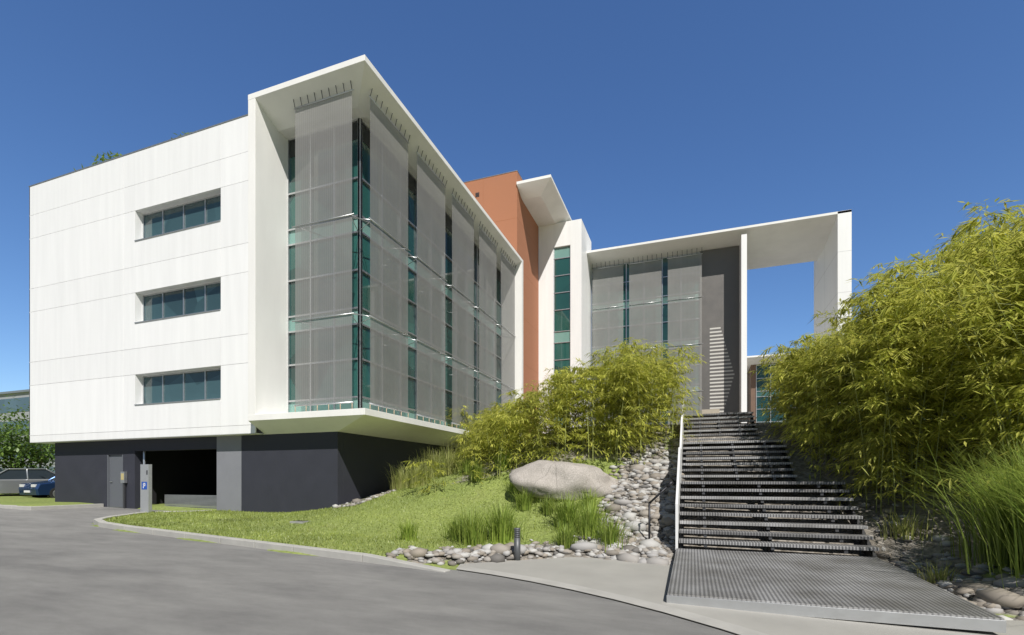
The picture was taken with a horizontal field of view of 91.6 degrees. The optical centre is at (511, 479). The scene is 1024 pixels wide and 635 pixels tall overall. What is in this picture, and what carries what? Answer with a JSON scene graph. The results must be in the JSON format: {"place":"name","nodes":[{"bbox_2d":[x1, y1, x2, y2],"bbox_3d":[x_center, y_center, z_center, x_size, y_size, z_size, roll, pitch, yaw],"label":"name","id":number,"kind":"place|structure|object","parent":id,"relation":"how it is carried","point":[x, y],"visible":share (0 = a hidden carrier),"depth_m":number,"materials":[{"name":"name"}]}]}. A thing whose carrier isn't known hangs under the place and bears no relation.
{"place":"outdoors","nodes":[
{"label":"outdoors","id":0,"kind":"place"},
{"bbox_2d":[0,507,733,634],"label":"road","id":1,"kind":"structure","parent":0,"point":[70,571],"depth_m":6.45,"materials":[{"name":"grey asphalt"}]},
{"bbox_2d":[0,504,449,571],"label":"kerb","id":2,"kind":"structure","parent":1,"relation":"on","point":[326,552],"depth_m":10.48,"materials":[{"name":"concrete"}]},
{"bbox_2d":[0,421,1021,634],"bbox_3d":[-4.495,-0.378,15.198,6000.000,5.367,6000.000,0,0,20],"label":"ground","id":3,"kind":"structure","parent":0,"point":[916,546],"depth_m":12.27,"materials":[{"name":"green plant"}]},
{"bbox_2d":[0,407,54,493],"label":"tree","id":4,"kind":"object","parent":3,"relation":"on","point":[7,449],"depth_m":26.10,"materials":[{"name":"green plant"}]},
{"bbox_2d":[0,468,54,492],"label":"silver car","id":5,"kind":"object","parent":3,"relation":"on","point":[11,479],"visible":0.44,"depth_m":24.56,"materials":[{"name":"grey paint"}]},
{"bbox_2d":[0,389,54,472],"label":"building","id":6,"kind":"structure","parent":3,"relation":"on","point":[22,396],"depth_m":71.01,"materials":[{"name":"grey"}]},
{"bbox_2d":[1,394,54,467],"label":"tree","id":7,"kind":"object","parent":3,"relation":"on","point":[5,417],"depth_m":34.00,"materials":[{"name":"green plant"}]},
{"bbox_2d":[18,477,54,497],"bbox_3d":[-21.982,0.203,25.356,1.790,1.484,4.220,0,0,25],"label":"blue car","id":8,"kind":"object","parent":3,"relation":"on","point":[40,489],"visible":0.33,"depth_m":23.53,"materials":[{"name":"blue paint"}]},
{"bbox_2d":[140,464,151,512],"bbox_3d":[-12.469,0.370,16.967,0.430,1.800,0.150,0,0,20],"label":"parking totem","id":9,"kind":"object","parent":3,"relation":"on","point":[145,487],"visible":0.8,"depth_m":16.91,"materials":[{"name":"metal"}]},
{"bbox_2d":[55,432,462,512],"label":"plinth","id":10,"kind":"structure","parent":3,"relation":"on","point":[278,473],"depth_m":18.41,"materials":[{"name":"black"}]},
{"bbox_2d":[28,114,263,443],"bbox_3d":[-12.296,-7.117,26.141,12.720,11.035,14.730,0,0,20],"label":"white box","id":11,"kind":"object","parent":10,"relation":"on","point":[138,294],"visible":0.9,"depth_m":19.09,"materials":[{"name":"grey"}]},
{"bbox_2d":[74,131,190,170],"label":"roof plants","id":12,"kind":"object","parent":11,"relation":"on","point":[103,158],"visible":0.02,"depth_m":20.63,"materials":[{"name":"green plant"}]},
{"bbox_2d":[248,54,522,447],"bbox_3d":[-4.118,-7.300,23.144,4.700,11.400,15.200,0,0,20],"label":"frame","id":13,"kind":"object","parent":10,"relation":"on","point":[271,121],"visible":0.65,"depth_m":17.12,"materials":[{"name":"white paint"}]},
{"bbox_2d":[288,118,500,430],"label":"curtain wall","id":14,"kind":"structure","parent":13,"relation":"attached to","point":[361,262],"depth_m":18.03,"materials":[{"name":"teal glass"}]},
{"bbox_2d":[292,80,515,429],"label":"screen support brackets","id":15,"kind":"object","parent":13,"relation":"on","point":[352,214],"visible":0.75,"depth_m":17.09,"materials":[{"name":"metal"}]},
{"bbox_2d":[295,91,514,426],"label":"sunscreen panels","id":16,"kind":"object","parent":13,"relation":"attached to","point":[323,249],"visible":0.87,"depth_m":17.06,"materials":[{"name":"grey metal"}]},
{"bbox_2d":[290,520,308,523],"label":"covers","id":17,"kind":"object","parent":3,"relation":"on","point":[299,521],"visible":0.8,"depth_m":13.63,"materials":[{"name":"concrete"}]},
{"bbox_2d":[383,427,495,489],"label":"dry ornamental grass","id":18,"kind":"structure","parent":3,"relation":"on","point":[447,459],"depth_m":17.71,"materials":[{"name":"green plant"}]},
{"bbox_2d":[446,401,536,461],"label":"bamboo leaves","id":19,"kind":"object","parent":3,"relation":"on","point":[495,406],"visible":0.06,"depth_m":22.82,"materials":[{"name":"green plant"}]},
{"bbox_2d":[463,170,538,431],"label":"orange tower","id":20,"kind":"structure","parent":3,"relation":"on","point":[499,199],"depth_m":30.75,"materials":[{"name":"brown paint"}]},
{"bbox_2d":[392,448,642,551],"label":"ornamental grass","id":21,"kind":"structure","parent":3,"relation":"on","point":[501,530],"depth_m":10.96,"materials":[{"name":"green plant"}]},
{"bbox_2d":[517,174,590,432],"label":"tower","id":22,"kind":"structure","parent":3,"relation":"on","point":[564,296],"depth_m":33.30,"materials":[{"name":"white paint"}]},
{"bbox_2d":[403,337,706,493],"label":"bamboo leaves","id":23,"kind":"object","parent":3,"relation":"on","point":[642,372],"visible":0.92,"depth_m":15.66,"materials":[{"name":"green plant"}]},
{"bbox_2d":[509,460,617,500],"bbox_3d":[1.487,-0.002,13.715,3.155,1.002,1.977,5,3,2],"label":"boulder","id":24,"kind":"object","parent":3,"relation":"on","point":[546,477],"visible":0.76,"depth_m":12.94,"materials":[{"name":"stone"}]},
{"bbox_2d":[332,426,1023,620],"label":"river rocks","id":25,"kind":"object","parent":3,"relation":"on","point":[992,595],"visible":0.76,"depth_m":10.02,"materials":[{"name":"grey stone"}]},
{"bbox_2d":[648,481,673,538],"bbox_3d":[3.114,0.725,10.457,0.541,1.428,0.099,0,0,11],"label":"handrail","id":26,"kind":"object","parent":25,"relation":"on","point":[669,484],"visible":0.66,"depth_m":10.48,"materials":[{"name":"grey metal"}]},
{"bbox_2d":[587,209,851,423],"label":"wing","id":27,"kind":"structure","parent":3,"relation":"on","point":[732,256],"depth_m":32.70,"materials":[{"name":"white paint"}]},
{"bbox_2d":[591,251,702,392],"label":"screen support brackets","id":28,"kind":"object","parent":27,"relation":"attached to","point":[651,302],"visible":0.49,"depth_m":33.78,"materials":[{"name":"grey metal"}]},
{"bbox_2d":[593,254,701,424],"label":"sunscreen panels","id":29,"kind":"object","parent":28,"relation":"attached to","point":[684,315],"visible":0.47,"depth_m":33.86,"materials":[{"name":"grey metal"}]},
{"bbox_2d":[667,399,1005,632],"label":"stairs","id":30,"kind":"structure","parent":3,"relation":"on","point":[871,586],"depth_m":7.88,"materials":[{"name":"metal"}]},
{"bbox_2d":[748,197,1023,531],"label":"bamboo leaves","id":31,"kind":"object","parent":3,"relation":"on","point":[966,283],"visible":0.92,"depth_m":10.37,"materials":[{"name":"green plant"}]},
{"bbox_2d":[830,446,963,583],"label":"plants","id":32,"kind":"object","parent":3,"relation":"on","point":[904,529],"visible":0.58,"depth_m":9.33,"materials":[{"name":"green plant"}]},
{"bbox_2d":[878,417,1023,588],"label":"tall grass","id":33,"kind":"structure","parent":3,"relation":"on","point":[1003,526],"depth_m":7.30,"materials":[{"name":"green plant"}]},
{"bbox_2d":[0,0,1023,413],"label":"sky","id":34,"kind":"structure","parent":0,"point":[649,120],"materials":[{"name":"blue"}]},
{"bbox_2d":[456,557,1023,634],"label":"pavement","id":35,"kind":"structure","parent":0,"point":[645,585],"depth_m":6.67,"materials":[{"name":"concrete"}]},
{"bbox_2d":[514,528,519,560],"bbox_3d":[0.099,1.249,9.440,0.124,0.680,0.124,0,0,20],"label":"bollard light","id":36,"kind":"object","parent":35,"relation":"on","point":[517,544],"visible":0.94,"depth_m":9.39,"materials":[{"name":"grey metal"}]},
{"bbox_2d":[747,353,972,422],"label":"building","id":37,"kind":"structure","parent":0,"point":[761,375],"depth_m":50.22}
]}

